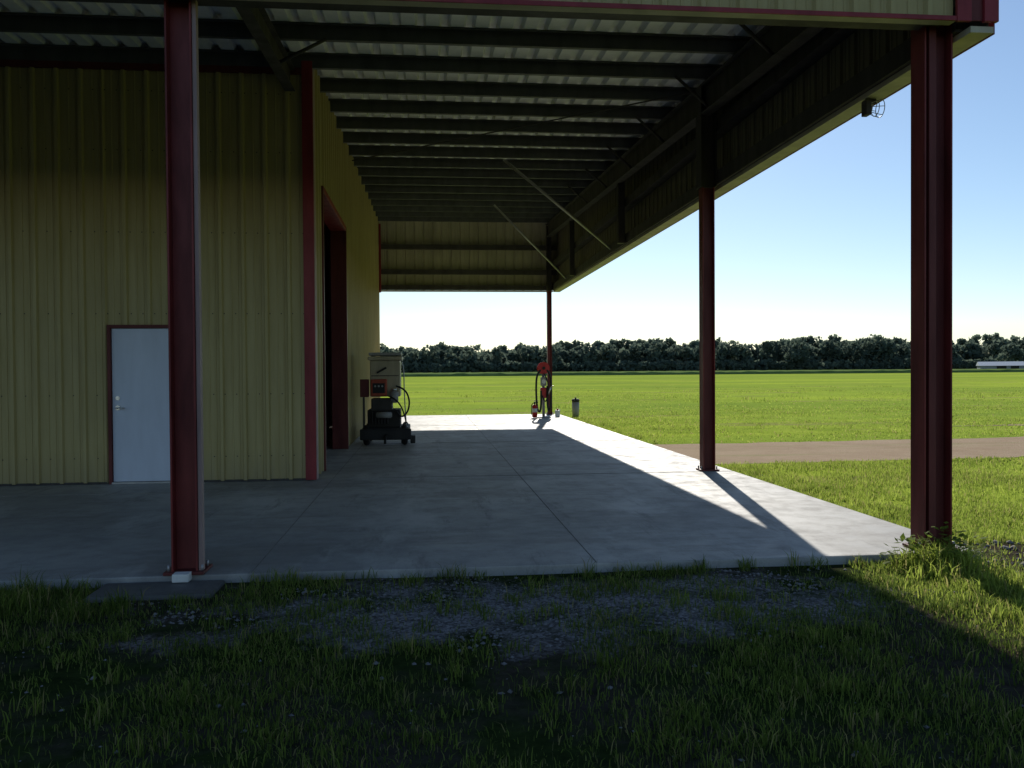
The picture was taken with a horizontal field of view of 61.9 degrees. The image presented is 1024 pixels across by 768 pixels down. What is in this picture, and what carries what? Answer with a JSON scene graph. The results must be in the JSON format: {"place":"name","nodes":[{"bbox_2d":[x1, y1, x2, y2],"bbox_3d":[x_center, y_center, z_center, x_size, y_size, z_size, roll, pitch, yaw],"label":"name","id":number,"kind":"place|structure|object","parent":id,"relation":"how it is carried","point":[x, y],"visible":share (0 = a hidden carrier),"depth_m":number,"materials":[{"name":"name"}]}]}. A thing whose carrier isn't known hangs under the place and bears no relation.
{"place":"outdoors","nodes":[
{"label":"outdoors","id":0,"kind":"place"},
{"bbox_2d":[236,7,294,90],"bbox_3d":[-2.765,-3.838,9.052,0.140,0.245,5.180,0,1,-6],"label":"roof beam","id":1,"kind":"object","parent":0,"point":[247,15],"visible":1,"depth_m":9.80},
{"bbox_2d":[251,8,289,79],"bbox_3d":[-2.767,-3.982,9.050,0.010,0.509,5.180,0,1,-6],"label":"roof beam","id":2,"kind":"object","parent":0,"point":[265,29],"visible":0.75,"depth_m":10.15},
{"bbox_2d":[0,0,765,170],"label":"roof deck","id":3,"kind":"structure","parent":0,"point":[204,12],"depth_m":11.47,"materials":[{"name":"metal"}]},
{"bbox_2d":[0,43,721,79],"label":"purlin","id":4,"kind":"object","parent":3,"relation":"attached to","point":[464,65],"visible":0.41,"depth_m":11.78,"materials":[{"name":"metal"}]},
{"bbox_2d":[0,12,751,53],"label":"purlin","id":5,"kind":"object","parent":3,"relation":"attached to","point":[299,31],"visible":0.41,"depth_m":10.64,"materials":[{"name":"metal"}]},
{"bbox_2d":[378,216,551,222],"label":"purlin","id":6,"kind":"object","parent":3,"relation":"attached to","point":[466,219],"depth_m":27.95,"materials":[{"name":"metal"}]},
{"bbox_2d":[375,211,557,217],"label":"purlin","id":7,"kind":"object","parent":3,"relation":"attached to","point":[460,214],"depth_m":26.80,"materials":[{"name":"metal"}]},
{"bbox_2d":[373,205,561,212],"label":"purlin","id":8,"kind":"object","parent":3,"relation":"attached to","point":[467,209],"depth_m":25.66,"materials":[{"name":"metal"}]},
{"bbox_2d":[371,199,569,207],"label":"purlin","id":9,"kind":"object","parent":3,"relation":"attached to","point":[461,203],"depth_m":24.52,"materials":[{"name":"metal"}]},
{"bbox_2d":[368,192,577,201],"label":"purlin","id":10,"kind":"object","parent":3,"relation":"attached to","point":[457,196],"depth_m":23.37,"materials":[{"name":"metal"}]},
{"bbox_2d":[365,185,584,194],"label":"purlin","id":11,"kind":"object","parent":3,"relation":"attached to","point":[463,189],"depth_m":22.23,"materials":[{"name":"metal"}]},
{"bbox_2d":[361,176,593,187],"bbox_3d":[-6.946,-4.943,20.485,18.330,0.184,0.136,0,1,-6],"label":"purlin","id":12,"kind":"object","parent":3,"relation":"attached to","point":[453,181],"depth_m":21.08,"materials":[{"name":"metal"}]},
{"bbox_2d":[357,167,603,179],"bbox_3d":[-6.831,-4.874,19.341,18.330,0.184,0.136,0,1,-6],"label":"purlin","id":13,"kind":"object","parent":3,"relation":"attached to","point":[466,173],"depth_m":19.93,"materials":[{"name":"metal"}]},
{"bbox_2d":[353,156,614,170],"bbox_3d":[-6.717,-4.804,18.198,18.330,0.184,0.136,0,1,-6],"label":"purlin","id":14,"kind":"object","parent":3,"relation":"attached to","point":[479,163],"depth_m":18.79,"materials":[{"name":"metal"}]},
{"bbox_2d":[349,145,626,159],"bbox_3d":[-6.602,-4.735,17.055,18.330,0.184,0.136,0,1,-6],"label":"purlin","id":15,"kind":"object","parent":3,"relation":"attached to","point":[488,152],"depth_m":17.66,"materials":[{"name":"metal"}]},
{"bbox_2d":[342,131,640,148],"bbox_3d":[-6.487,-4.666,15.911,18.330,0.184,0.136,0,1,-6],"label":"purlin","id":16,"kind":"object","parent":3,"relation":"attached to","point":[488,140],"depth_m":16.52,"materials":[{"name":"metal"}]},
{"bbox_2d":[336,116,656,134],"bbox_3d":[-6.373,-4.596,14.768,18.330,0.184,0.136,0,1,-6],"label":"purlin","id":17,"kind":"object","parent":3,"relation":"attached to","point":[463,125],"depth_m":15.36,"materials":[{"name":"metal"}]},
{"bbox_2d":[328,98,674,119],"bbox_3d":[-6.258,-4.527,13.625,18.330,0.184,0.136,0,1,-6],"label":"purlin","id":18,"kind":"object","parent":3,"relation":"attached to","point":[467,108],"depth_m":14.22,"materials":[{"name":"metal"}]},
{"bbox_2d":[320,77,696,101],"bbox_3d":[-6.143,-4.458,12.481,18.330,0.184,0.136,0,1,-6],"label":"purlin","id":19,"kind":"object","parent":3,"relation":"attached to","point":[473,89],"depth_m":13.07,"materials":[{"name":"metal"}]},
{"bbox_2d":[540,0,952,14],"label":"front fascia","id":20,"kind":"structure","parent":3,"relation":"attached to","point":[935,7],"depth_m":6.65,"materials":[{"name":"beige paint"}]},
{"bbox_2d":[238,0,954,24],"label":"front fascia drip","id":21,"kind":"object","parent":20,"relation":"attached to","point":[631,11],"visible":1,"depth_m":6.50},
{"bbox_2d":[386,0,956,20],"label":"front fascia bottom trim","id":22,"kind":"structure","parent":20,"relation":"attached to","point":[724,9],"depth_m":6.50,"materials":[{"name":"red paint"}]},
{"bbox_2d":[955,0,971,21],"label":"front corner trim","id":23,"kind":"structure","parent":22,"relation":"attached to","point":[963,10],"depth_m":6.70,"materials":[{"name":"red paint"}]},
{"bbox_2d":[557,0,988,279],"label":"side fascia","id":24,"kind":"structure","parent":3,"relation":"attached to","point":[852,55],"depth_m":11.80,"materials":[{"name":"metal"}]},
{"bbox_2d":[982,0,998,22],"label":"front corner trim","id":25,"kind":"structure","parent":24,"relation":"attached to","point":[990,11],"depth_m":6.71,"materials":[{"name":"red paint"}]},
{"bbox_2d":[972,0,982,21],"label":"front corner trim","id":26,"kind":"structure","parent":25,"relation":"attached to","point":[977,10],"depth_m":6.73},
{"bbox_2d":[0,372,1023,767],"bbox_3d":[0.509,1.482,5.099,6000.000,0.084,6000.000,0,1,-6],"label":"ground","id":27,"kind":"structure","parent":0,"point":[512,722],"depth_m":4.66,"materials":[{"name":"green plant"}]},
{"bbox_2d":[86,580,224,602],"bbox_3d":[-2.529,1.588,6.089,0.850,0.265,0.410,0,1,-6],"label":"post footing","id":28,"kind":"object","parent":27,"relation":"on","point":[159,590],"visible":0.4,"depth_m":6.04,"materials":[{"name":"concrete"}]},
{"bbox_2d":[172,571,191,582],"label":"anchor block","id":29,"kind":"structure","parent":28,"relation":"on","point":[178,577],"depth_m":6.22,"materials":[{"name":"white concrete"}]},
{"bbox_2d":[0,414,978,589],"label":"concrete slab","id":30,"kind":"structure","parent":27,"relation":"on","point":[422,517],"depth_m":8.69,"materials":[{"name":"concrete"}]},
{"bbox_2d":[112,481,169,483],"bbox_3d":[-4.978,1.334,11.579,0.830,0.024,0.110,0,1,-6],"label":"door threshold","id":31,"kind":"object","parent":30,"relation":"on","point":[152,482],"depth_m":11.52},
{"bbox_2d":[0,478,305,485],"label":"wall base angle","id":32,"kind":"object","parent":30,"relation":"on","point":[88,483],"depth_m":11.55,"materials":[{"name":"metal"}]},
{"bbox_2d":[0,66,108,484],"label":"front wall","id":33,"kind":"structure","parent":32,"relation":"on","point":[56,190],"depth_m":11.42,"materials":[{"name":"metal"}]},
{"bbox_2d":[107,325,113,483],"bbox_3d":[-5.419,0.278,11.524,0.040,2.150,0.100,0,1,-6],"label":"door frame","id":34,"kind":"object","parent":33,"relation":"attached to","point":[110,399],"visible":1,"depth_m":11.48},
{"bbox_2d":[112,328,169,481],"bbox_3d":[-4.988,0.284,11.582,0.820,2.070,0.040,0,1,-6],"label":"door leaf","id":35,"kind":"object","parent":33,"relation":"attached to","point":[140,389],"visible":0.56,"depth_m":11.56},
{"bbox_2d":[0,59,300,74],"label":"wall top trim","id":36,"kind":"structure","parent":33,"relation":"attached to","point":[127,66],"depth_m":11.44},
{"bbox_2d":[0,87,304,460],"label":"wall screws","id":37,"kind":"object","parent":33,"relation":"attached to","point":[165,232],"depth_m":11.59,"materials":[{"name":"metal"}]},
{"bbox_2d":[199,72,305,480],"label":"front wall","id":38,"kind":"structure","parent":32,"relation":"on","point":[252,273],"depth_m":11.68,"materials":[{"name":"metal"}]},
{"bbox_2d":[104,69,167,324],"bbox_3d":[-5.005,-2.635,11.505,0.970,3.670,0.036,0,1,-6],"label":"front wall over door","id":39,"kind":"structure","parent":38,"relation":"attached to","point":[137,276],"depth_m":11.51,"materials":[{"name":"beige paint"}]},
{"bbox_2d":[110,325,167,327],"bbox_3d":[-4.994,-0.778,11.551,0.830,0.045,0.099,0,1,-6],"label":"door frame head","id":40,"kind":"object","parent":39,"relation":"attached to","point":[138,326],"depth_m":11.50},
{"bbox_2d":[258,8,294,69],"bbox_3d":[-2.768,-4.126,9.048,0.140,0.245,5.180,0,1,-6],"label":"roof beam","id":41,"kind":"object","parent":38,"relation":"attached to","point":[265,16],"visible":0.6,"depth_m":10.27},
{"bbox_2d":[279,37,326,62],"bbox_3d":[-2.594,-4.108,10.533,0.680,0.045,0.042,-29,4,-5],"label":"brace","id":42,"kind":"object","parent":41,"relation":"on","point":[315,44],"visible":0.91,"depth_m":10.52,"materials":[{"name":"metal"}]},
{"bbox_2d":[301,61,316,479],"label":"corner trim","id":43,"kind":"structure","parent":38,"relation":"attached to","point":[308,266],"depth_m":11.71,"materials":[{"name":"red paint"}]},
{"bbox_2d":[163,564,212,575],"bbox_3d":[-2.439,1.399,6.431,0.290,0.022,0.280,0,1,-6],"label":"post front left base plate","id":44,"kind":"object","parent":30,"relation":"on","point":[192,570],"visible":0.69,"depth_m":6.33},
{"bbox_2d":[164,0,176,571],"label":"column","id":45,"kind":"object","parent":44,"relation":"on","point":[170,283],"visible":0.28,"depth_m":6.32,"materials":[{"name":"metal"}]},
{"bbox_2d":[169,2,195,568],"bbox_3d":[-2.458,-1.264,6.389,0.162,5.357,0.012,0,1,-6],"label":"column","id":46,"kind":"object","parent":44,"relation":"on","point":[182,277],"visible":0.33,"depth_m":6.39,"materials":[{"name":"metal"}]},
{"bbox_2d":[189,0,198,570],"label":"column","id":47,"kind":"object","parent":44,"relation":"on","point":[193,282],"visible":0.44,"depth_m":6.31,"materials":[{"name":"metal"}]},
{"bbox_2d":[191,0,204,569],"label":"post front left channel","id":48,"kind":"object","parent":44,"relation":"on","point":[198,289],"visible":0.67,"depth_m":6.33,"materials":[{"name":"metal"}]},
{"bbox_2d":[40,0,940,30],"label":"front fascia girt","id":49,"kind":"object","parent":48,"relation":"attached to","point":[508,13],"visible":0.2,"depth_m":6.60,"materials":[{"name":"metal"}]},
{"bbox_2d":[112,222,331,416],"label":"back wall","id":50,"kind":"structure","parent":30,"relation":"on","point":[326,232],"depth_m":28.21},
{"bbox_2d":[251,443,363,572],"bbox_3d":[-3.060,1.240,17.503,0.005,0.005,22.360,0,1,-6],"label":"joint","id":51,"kind":"object","parent":30,"relation":"on","point":[297,519],"visible":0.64,"depth_m":8.38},
{"bbox_2d":[314,70,323,473],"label":"side wall","id":52,"kind":"structure","parent":30,"relation":"on","point":[319,276],"depth_m":12.35,"materials":[{"name":"metal"}]},
{"bbox_2d":[312,68,318,478],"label":"corner trim side","id":53,"kind":"structure","parent":52,"relation":"attached to","point":[315,272],"depth_m":11.79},
{"bbox_2d":[321,186,326,470],"bbox_3d":[-2.965,-0.828,12.818,0.300,4.275,0.080,0,1,-6],"label":"opening jamb","id":54,"kind":"object","parent":30,"relation":"on","point":[323,311],"visible":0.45,"depth_m":12.80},
{"bbox_2d":[326,417,332,451],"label":"hangar floor","id":55,"kind":"structure","parent":30,"relation":"on","point":[329,446],"depth_m":19.64,"materials":[{"name":"concrete"}]},
{"bbox_2d":[324,235,328,445],"bbox_3d":[-3.680,-0.847,16.656,0.040,4.150,1.300,0,1,-6],"label":"sliding door leaf","id":56,"kind":"object","parent":55,"relation":"on","point":[326,337],"visible":0.36,"depth_m":17.03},
{"bbox_2d":[330,228,348,448],"bbox_3d":[-3.331,-0.884,16.484,0.300,4.275,0.090,0,1,-6],"label":"opening jamb","id":57,"kind":"object","parent":30,"relation":"on","point":[339,344],"visible":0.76,"depth_m":16.44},
{"bbox_2d":[320,93,344,223],"bbox_3d":[-3.051,-3.830,14.612,0.036,1.832,3.640,0,1,-6],"label":"side wall header","id":58,"kind":"object","parent":57,"relation":"on","point":[332,164],"visible":0.79,"depth_m":14.27,"materials":[{"name":"beige paint"}]},
{"bbox_2d":[323,186,345,230],"bbox_3d":[-3.162,-2.958,14.614,0.300,0.090,3.600,0,1,-6],"label":"opening head","id":59,"kind":"object","parent":58,"relation":"attached to","point":[333,220],"visible":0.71,"depth_m":14.96},
{"bbox_2d":[344,143,379,445],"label":"side wall","id":60,"kind":"structure","parent":30,"relation":"on","point":[363,297],"depth_m":19.79,"materials":[{"name":"metal"}]},
{"bbox_2d":[379,224,380,292],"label":"end corner trim","id":61,"kind":"structure","parent":60,"relation":"attached to","point":[379,258],"depth_m":28.10,"materials":[{"name":"red paint"}]},
{"bbox_2d":[379,221,557,290],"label":"end fascia","id":62,"kind":"structure","parent":60,"relation":"attached to","point":[456,233],"depth_m":28.68,"materials":[{"name":"metal"}]},
{"bbox_2d":[381,290,552,291],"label":"end bottom trim","id":63,"kind":"structure","parent":62,"relation":"attached to","point":[457,291],"depth_m":28.64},
{"bbox_2d":[360,352,415,444],"bbox_3d":[-2.541,0.296,17.529,1.100,1.880,1.843,0,1,-6],"label":"engine power cart","id":64,"kind":"object","parent":30,"relation":"on","point":[384,423],"visible":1,"depth_m":17.22,"materials":[{"name":"black metal"}]},
{"bbox_2d":[334,471,715,478],"bbox_3d":[0.275,1.301,12.209,5.970,0.006,0.008,0,1,-6],"label":"joint","id":65,"kind":"object","parent":30,"relation":"on","point":[542,474],"visible":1,"depth_m":12.20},
{"bbox_2d":[472,422,595,561],"bbox_3d":[-0.453,1.217,17.764,0.005,0.006,22.360,0,1,-6],"label":"joint","id":66,"kind":"object","parent":30,"relation":"on","point":[546,505],"visible":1,"depth_m":9.06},
{"bbox_2d":[535,362,553,417],"bbox_3d":[1.012,0.186,26.894,0.578,1.750,0.411,0,1,-6],"label":"fuel pump","id":67,"kind":"object","parent":30,"relation":"on","point":[543,368],"visible":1,"depth_m":26.82,"materials":[{"name":"metal"}]},
{"bbox_2d":[548,291,551,413],"bbox_3d":[1.262,-1.051,28.755,0.122,4.160,0.012,0,1,-6],"label":"column","id":68,"kind":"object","parent":30,"relation":"on","point":[549,331],"visible":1,"depth_m":28.74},
{"bbox_2d":[381,289,552,289],"bbox_3d":[-1.433,-3.159,28.589,5.920,0.020,0.170,0,1,-6],"label":"end girt","id":69,"kind":"object","parent":68,"relation":"attached to","point":[464,289],"visible":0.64,"depth_m":28.49,"materials":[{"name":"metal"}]},
{"bbox_2d":[381,285,552,288],"bbox_3d":[-1.426,-3.233,28.508,5.920,0.130,0.010,0,1,-6],"label":"end girt web","id":70,"kind":"object","parent":69,"relation":"attached to","point":[463,286],"visible":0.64,"depth_m":28.48},
{"bbox_2d":[381,248,556,250],"bbox_3d":[-1.443,-4.509,28.568,5.920,0.020,0.170,0,1,-6],"label":"end girt","id":71,"kind":"object","parent":68,"relation":"attached to","point":[458,249],"visible":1,"depth_m":28.50,"materials":[{"name":"metal"}]},
{"bbox_2d":[381,244,556,248],"bbox_3d":[-1.435,-4.583,28.487,5.920,0.130,0.010,0,1,-6],"label":"end girt web","id":72,"kind":"object","parent":71,"relation":"attached to","point":[463,246],"visible":1,"depth_m":28.47},
{"bbox_2d":[381,273,556,274],"bbox_3d":[-1.437,-3.679,28.581,5.920,0.020,0.170,0,1,-6],"label":"end girt","id":73,"kind":"object","parent":68,"relation":"attached to","point":[459,274],"visible":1,"depth_m":28.55,"materials":[{"name":"metal"}]},
{"bbox_2d":[381,269,556,273],"bbox_3d":[-1.429,-3.753,28.500,5.920,0.130,0.010,0,1,-6],"label":"end girt web","id":74,"kind":"object","parent":73,"relation":"attached to","point":[466,271],"visible":1,"depth_m":28.49},
{"bbox_2d":[704,188,712,468],"bbox_3d":[2.877,-0.802,12.588,0.152,4.160,0.012,0,1,-6],"label":"post side web","id":75,"kind":"object","parent":30,"relation":"on","point":[708,442],"visible":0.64,"depth_m":12.58},
{"bbox_2d":[546,25,772,224],"bbox_3d":[2.281,-4.673,17.826,0.180,0.984,21.600,0,1,-6],"label":"roof beam","id":76,"kind":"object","parent":75,"relation":"on","point":[742,49],"visible":0.44,"depth_m":13.48,"materials":[{"name":"metal"}]},
{"bbox_2d":[352,91,694,160],"bbox_3d":[-0.297,-4.486,15.179,7.853,0.025,0.025,3,3,40],"label":"rod brace","id":77,"kind":"object","parent":76,"relation":"attached to","point":[533,124],"visible":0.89,"depth_m":14.54,"materials":[{"name":"metal"}]},
{"bbox_2d":[546,27,825,236],"bbox_3d":[2.284,-4.265,17.832,0.180,0.984,21.600,0,1,-6],"label":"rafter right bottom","id":78,"kind":"object","parent":75,"relation":"on","point":[804,36],"visible":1,"depth_m":11.80,"materials":[{"name":"metal"}]},
{"bbox_2d":[569,220,574,275],"bbox_3d":[1.708,-4.054,24.432,0.140,1.899,0.160,0,1,-6],"label":"side hanger","id":79,"kind":"object","parent":78,"relation":"attached to","point":[571,251],"visible":0.76,"depth_m":24.36,"materials":[{"name":"metal"}]},
{"bbox_2d":[617,181,624,243],"bbox_3d":[2.325,-3.820,18.265,0.140,1.620,0.160,0,1,-6],"label":"side hanger","id":80,"kind":"object","parent":78,"relation":"attached to","point":[620,213],"visible":0.76,"depth_m":18.19,"materials":[{"name":"metal"}]},
{"bbox_2d":[635,116,664,142],"bbox_3d":[2.343,-4.311,14.466,0.663,0.045,0.042,39,-6,-9],"label":"brace","id":81,"kind":"object","parent":78,"relation":"attached to","point":[649,129],"visible":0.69,"depth_m":14.45,"materials":[{"name":"metal"}]},
{"bbox_2d":[548,26,806,233],"bbox_3d":[2.283,-4.469,17.829,0.010,1.368,21.600,0,1,-6],"label":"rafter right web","id":82,"kind":"object","parent":78,"relation":"attached to","point":[755,55],"visible":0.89,"depth_m":12.94,"materials":[{"name":"metal"}]},
{"bbox_2d":[675,75,708,106],"bbox_3d":[2.573,-4.172,12.179,0.663,0.045,0.042,39,-6,-9],"label":"brace","id":83,"kind":"object","parent":78,"relation":"attached to","point":[686,86],"visible":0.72,"depth_m":12.16,"materials":[{"name":"metal"}]},
{"bbox_2d":[740,25,773,55],"bbox_3d":[2.802,-4.033,9.892,0.663,0.045,0.042,39,-6,-9],"label":"brace","id":84,"kind":"object","parent":78,"relation":"attached to","point":[757,40],"visible":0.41,"depth_m":9.89,"materials":[{"name":"metal"}]},
{"bbox_2d":[696,85,701,188],"bbox_3d":[2.745,-3.618,12.531,0.014,1.465,0.240,0,1,-6],"label":"post side upper flange","id":85,"kind":"object","parent":75,"relation":"attached to","point":[699,143],"visible":1,"depth_m":12.50,"materials":[{"name":"metal"}]},
{"bbox_2d":[699,187,703,468],"bbox_3d":[2.795,-0.802,12.579,0.014,4.160,0.180,0,1,-6],"label":"post side flange","id":86,"kind":"object","parent":75,"relation":"attached to","point":[701,298],"visible":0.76,"depth_m":12.56,"materials":[{"name":"red paint"}]},
{"bbox_2d":[552,28,857,266],"bbox_3d":[2.550,-3.795,17.871,0.190,0.020,22.130,0,1,-6],"label":"side girt","id":87,"kind":"object","parent":75,"relation":"attached to","point":[833,40],"visible":0.89,"depth_m":11.33,"materials":[{"name":"metal"}]},
{"bbox_2d":[700,88,713,187],"bbox_3d":[2.858,-3.619,12.543,0.212,1.465,0.012,0,1,-6],"label":"column","id":88,"kind":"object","parent":75,"relation":"attached to","point":[707,151],"visible":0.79,"depth_m":12.54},
{"bbox_2d":[712,187,714,468],"bbox_3d":[2.960,-0.803,12.596,0.014,4.160,0.180,0,1,-6],"label":"post side flange","id":89,"kind":"object","parent":75,"relation":"attached to","point":[713,304],"visible":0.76,"depth_m":12.53,"materials":[{"name":"red paint"}]},
{"bbox_2d":[552,7,955,288],"bbox_3d":[2.466,-3.115,17.873,0.010,0.180,22.130,0,1,-6],"label":"side girt web","id":90,"kind":"object","parent":75,"relation":"attached to","point":[883,65],"visible":0.86,"depth_m":9.91},
{"bbox_2d":[553,29,964,289],"bbox_3d":[2.556,-3.015,17.884,0.190,0.020,22.130,0,1,-6],"label":"side girt","id":91,"kind":"object","parent":75,"relation":"attached to","point":[903,65],"visible":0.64,"depth_m":9.94,"materials":[{"name":"metal"}]},
{"bbox_2d":[493,204,565,278],"bbox_3d":[0.588,-4.152,25.223,0.060,0.061,3.433,1,-33,50],"label":"brace","id":92,"kind":"object","parent":91,"relation":"attached to","point":[529,241],"visible":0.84,"depth_m":25.17,"materials":[{"name":"metal"}]},
{"bbox_2d":[503,159,610,248],"bbox_3d":[1.076,-3.908,18.843,3.501,0.061,0.058,33,-18,-33],"label":"brace","id":93,"kind":"object","parent":91,"relation":"attached to","point":[555,202],"visible":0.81,"depth_m":18.73,"materials":[{"name":"metal"}]},
{"bbox_2d":[553,26,993,291],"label":"side fascia bottom trim","id":94,"kind":"structure","parent":91,"relation":"attached to","point":[968,37],"depth_m":9.81,"materials":[{"name":"metal"}]},
{"bbox_2d":[560,23,994,291],"bbox_3d":[2.715,-3.007,17.890,0.013,0.120,22.350,0,1,-6],"label":"red side fascia edge","id":95,"kind":"object","parent":94,"relation":"attached to","point":[991,24],"visible":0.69,"depth_m":9.68,"materials":[{"name":"paint"}]},
{"bbox_2d":[861,98,884,117],"bbox_3d":[3.547,-2.743,8.403,0.174,0.234,0.178,0,1,-6],"label":"caged flood lamp","id":96,"kind":"object","parent":91,"relation":"attached to","point":[866,109],"visible":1,"depth_m":8.37,"materials":[{"name":"metal"}]},
{"bbox_2d":[902,543,960,550],"bbox_3d":[3.468,1.348,7.061,0.340,0.022,0.280,0,1,-6],"label":"post front right base plate","id":97,"kind":"object","parent":30,"relation":"on","point":[906,544],"visible":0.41,"depth_m":7.04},
{"bbox_2d":[911,26,925,547],"bbox_3d":[3.337,-1.315,7.007,0.014,5.357,0.200,0,1,-6],"label":"column","id":98,"kind":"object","parent":97,"relation":"on","point":[918,282],"visible":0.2,"depth_m":7.00,"materials":[{"name":"metal"}]},
{"bbox_2d":[926,26,935,547],"bbox_3d":[3.405,-1.304,6.954,0.060,5.277,0.080,0,1,-6],"label":"column","id":99,"kind":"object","parent":97,"relation":"on","point":[930,276],"visible":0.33,"depth_m":6.93,"materials":[{"name":"metal"}]},
{"bbox_2d":[936,25,943,545],"bbox_3d":[3.449,-1.315,7.018,0.212,5.357,0.012,0,1,-6],"label":"column","id":100,"kind":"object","parent":97,"relation":"on","point":[939,276],"visible":0.22,"depth_m":7.03,"materials":[{"name":"metal"}]},
{"bbox_2d":[944,24,952,545],"bbox_3d":[3.561,-1.316,7.030,0.014,5.357,0.200,0,1,-6],"label":"column","id":101,"kind":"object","parent":97,"relation":"on","point":[948,119],"visible":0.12,"depth_m":6.97,"materials":[{"name":"metal"}]},
{"bbox_2d":[572,397,578,416],"bbox_3d":[2.131,0.772,28.565,0.274,0.650,0.282,0,1,-6],"label":"trash bin","id":102,"kind":"object","parent":27,"relation":"on","point":[575,406],"visible":0.91,"depth_m":28.47,"materials":[{"name":"grey plastic"}]},
{"bbox_2d":[380,332,1023,372],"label":"tree line","id":103,"kind":"object","parent":27,"relation":"on","point":[834,352],"visible":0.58,"depth_m":403.87,"materials":[{"name":"green plant"}]},
{"bbox_2d":[879,521,1004,565],"bbox_3d":[3.359,1.267,6.673,1.006,0.365,0.439,0,1,-6],"label":"broadleaf weed","id":104,"kind":"object","parent":27,"relation":"on","point":[910,539],"visible":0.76,"depth_m":6.69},
{"bbox_2d":[976,361,1023,368],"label":"farm barn","id":105,"kind":"structure","parent":27,"relation":"on","point":[1003,365],"depth_m":349.98,"materials":[{"name":"white metal"}]},
{"bbox_2d":[2,464,1023,767],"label":"gravel","id":106,"kind":"structure","parent":0,"point":[496,606],"depth_m":5.58,"materials":[{"name":"gravel"}]},
{"bbox_2d":[552,28,837,264],"bbox_3d":[2.460,-3.880,17.861,0.010,0.150,22.130,0,1,-6],"label":"side girt web","id":107,"kind":"object","parent":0,"point":[791,60],"visible":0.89,"depth_m":11.61},
{"bbox_2d":[379,0,1023,351],"label":"sky","id":108,"kind":"structure","parent":0,"point":[816,243],"materials":[{"name":"blue"}]},
{"bbox_2d":[386,384,1023,638],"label":"meadow grass","id":109,"kind":"structure","parent":0,"point":[968,562],"depth_m":11.51,"materials":[{"name":"plant"}]},
{"bbox_2d":[401,369,1023,376],"bbox_3d":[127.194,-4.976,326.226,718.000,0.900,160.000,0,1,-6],"label":"crop field","id":110,"kind":"structure","parent":0,"point":[567,373],"depth_m":242.30,"materials":[{"name":"green plant"}]},
{"bbox_2d":[653,436,1023,463],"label":"gravel driveway","id":111,"kind":"structure","parent":0,"point":[822,451],"depth_m":16.25,"materials":[{"name":"gravel"}]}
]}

